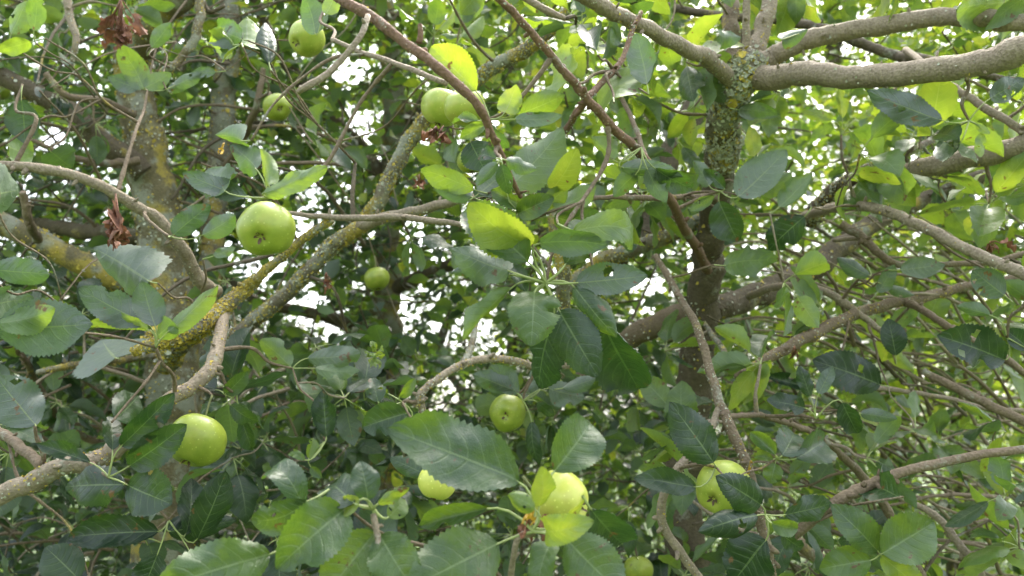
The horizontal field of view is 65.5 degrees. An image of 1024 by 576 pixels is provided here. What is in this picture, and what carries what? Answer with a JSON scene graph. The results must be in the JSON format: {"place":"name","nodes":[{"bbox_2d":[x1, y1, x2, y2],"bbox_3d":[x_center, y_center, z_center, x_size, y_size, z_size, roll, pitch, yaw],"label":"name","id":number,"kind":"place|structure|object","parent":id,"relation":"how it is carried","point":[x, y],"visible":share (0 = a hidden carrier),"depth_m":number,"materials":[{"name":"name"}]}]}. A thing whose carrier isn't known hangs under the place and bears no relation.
{"place":"outdoors","nodes":[
{"label":"outdoors","id":0,"kind":"place"},
{"bbox_2d":[0,460,1023,575],"bbox_3d":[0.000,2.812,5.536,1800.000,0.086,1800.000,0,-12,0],"label":"ground","id":1,"kind":"structure","parent":0,"point":[803,560],"depth_m":15.52,"materials":[{"name":"green plant"}]},
{"bbox_2d":[0,0,448,245],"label":"background tree","id":2,"kind":"object","parent":1,"relation":"on","point":[183,69],"visible":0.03,"depth_m":6.65,"materials":[{"name":"green plant"}]},
{"bbox_2d":[0,31,496,575],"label":"background tree","id":3,"kind":"object","parent":1,"relation":"on","point":[318,195],"visible":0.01,"depth_m":5.05,"materials":[{"name":"green plant"}]},
{"bbox_2d":[0,0,570,575],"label":"apple tree","id":4,"kind":"object","parent":1,"relation":"on","point":[158,292],"visible":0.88,"depth_m":1.50,"materials":[{"name":"green plant"}]},
{"bbox_2d":[0,86,11,99],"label":"apple","id":5,"kind":"object","parent":4,"relation":"hanging from","point":[5,93],"visible":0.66,"depth_m":2.82,"materials":[{"name":"green food"}]},
{"bbox_2d":[172,395,226,466],"bbox_3d":[-0.396,0.179,1.004,0.073,0.091,0.068,0,-12,0],"label":"apple","id":6,"kind":"object","parent":4,"relation":"hanging from","point":[204,443],"visible":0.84,"depth_m":0.98,"materials":[{"name":"green food"}]},
{"bbox_2d":[236,201,295,255],"bbox_3d":[-0.262,-0.068,0.851,0.060,0.068,0.059,-9,-15,36],"label":"apple","id":7,"kind":"object","parent":4,"relation":"hanging from","point":[265,228],"visible":1,"depth_m":0.83,"materials":[{"name":"green food"}]},
{"bbox_2d":[262,93,291,120],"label":"apple","id":8,"kind":"object","parent":4,"relation":"hanging from","point":[280,110],"visible":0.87,"depth_m":1.68,"materials":[{"name":"green food"}]},
{"bbox_2d":[288,19,324,57],"bbox_3d":[-0.332,-0.410,1.288,0.059,0.069,0.060,0,-12,0],"label":"apple","id":9,"kind":"object","parent":4,"relation":"hanging from","point":[303,42],"visible":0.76,"depth_m":1.27,"materials":[{"name":"green food"}]},
{"bbox_2d":[364,255,389,290],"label":"apple","id":10,"kind":"object","parent":4,"relation":"hanging from","point":[376,278],"visible":1,"depth_m":1.82,"materials":[{"name":"green food"}]},
{"bbox_2d":[421,86,453,126],"bbox_3d":[-0.100,-0.269,1.132,0.059,0.081,0.059,0,-12,0],"label":"apple","id":11,"kind":"object","parent":4,"relation":"hanging from","point":[432,105],"visible":0.74,"depth_m":1.11,"materials":[{"name":"green food"}]},
{"bbox_2d":[444,90,484,125],"bbox_3d":[-0.061,-0.244,1.032,0.054,0.070,0.050,0,-12,0],"label":"apple","id":12,"kind":"object","parent":4,"relation":"hanging from","point":[456,104],"visible":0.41,"depth_m":1.01,"materials":[{"name":"green food"}]},
{"bbox_2d":[457,139,478,174],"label":"apple","id":13,"kind":"object","parent":4,"relation":"hanging from","point":[462,167],"visible":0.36,"depth_m":1.15,"materials":[{"name":"green food"}]},
{"bbox_2d":[512,42,528,68],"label":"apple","id":14,"kind":"object","parent":4,"relation":"hanging from","point":[523,64],"visible":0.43,"depth_m":2.48,"materials":[{"name":"green food"}]},
{"bbox_2d":[0,0,864,575],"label":"apple tree","id":15,"kind":"object","parent":1,"relation":"on","point":[394,286],"visible":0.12,"depth_m":3.07,"materials":[{"name":"green plant"}]},
{"bbox_2d":[203,223,671,575],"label":"background tree","id":16,"kind":"object","parent":1,"relation":"on","point":[453,379],"visible":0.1,"depth_m":5.78,"materials":[{"name":"green plant"}]},
{"bbox_2d":[252,0,742,564],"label":"background tree","id":17,"kind":"object","parent":1,"relation":"on","point":[514,136],"visible":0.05,"depth_m":6.97,"materials":[{"name":"green plant"}]},
{"bbox_2d":[0,308,1023,570],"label":"hedge","id":18,"kind":"object","parent":1,"relation":"on","point":[640,472],"depth_m":12.33,"materials":[{"name":"green plant"}]},
{"bbox_2d":[160,0,1023,575],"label":"apple tree","id":19,"kind":"object","parent":1,"relation":"on","point":[586,348],"visible":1,"depth_m":1.23,"materials":[{"name":"green plant"}]},
{"bbox_2d":[418,469,454,500],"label":"apple","id":20,"kind":"object","parent":19,"relation":"hanging from","point":[429,487],"visible":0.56,"depth_m":0.88,"materials":[{"name":"green food"}]},
{"bbox_2d":[489,394,525,431],"bbox_3d":[-0.007,0.202,1.287,0.058,0.062,0.057,-11,-16,42],"label":"apple","id":21,"kind":"object","parent":19,"relation":"hanging from","point":[507,413],"visible":0.98,"depth_m":1.27,"materials":[{"name":"green food"}]},
{"bbox_2d":[522,470,587,517],"bbox_3d":[0.044,0.196,0.735,0.054,0.057,0.055,4,-13,-20],"label":"apple","id":22,"kind":"object","parent":19,"relation":"hanging from","point":[568,492],"visible":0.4,"depth_m":0.71,"materials":[{"name":"green food"}]},
{"bbox_2d":[624,555,652,575],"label":"apple","id":23,"kind":"object","parent":19,"relation":"hanging from","point":[640,566],"visible":0.89,"depth_m":1.55,"materials":[{"name":"green food"}]},
{"bbox_2d":[696,460,750,512],"bbox_3d":[0.272,0.256,1.021,0.071,0.070,0.070,0,-12,0],"label":"apple","id":24,"kind":"object","parent":19,"relation":"hanging from","point":[711,497],"visible":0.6,"depth_m":1.00,"materials":[{"name":"green food"}]},
{"bbox_2d":[426,114,950,575],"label":"background tree","id":25,"kind":"object","parent":1,"relation":"on","point":[683,271],"visible":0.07,"depth_m":5.96,"materials":[{"name":"green plant"}]},
{"bbox_2d":[606,0,1023,509],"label":"background tree","id":26,"kind":"object","parent":1,"relation":"on","point":[835,49],"visible":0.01,"depth_m":6.76,"materials":[{"name":"green plant"}]},
{"bbox_2d":[610,4,1023,575],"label":"background tree","id":27,"kind":"object","parent":1,"relation":"on","point":[1013,439],"visible":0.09,"depth_m":5.35,"materials":[{"name":"green plant"}]},
{"bbox_2d":[0,0,1023,458],"label":"sky","id":28,"kind":"structure","parent":0,"point":[352,70],"materials":[{"name":"white"}]}
]}

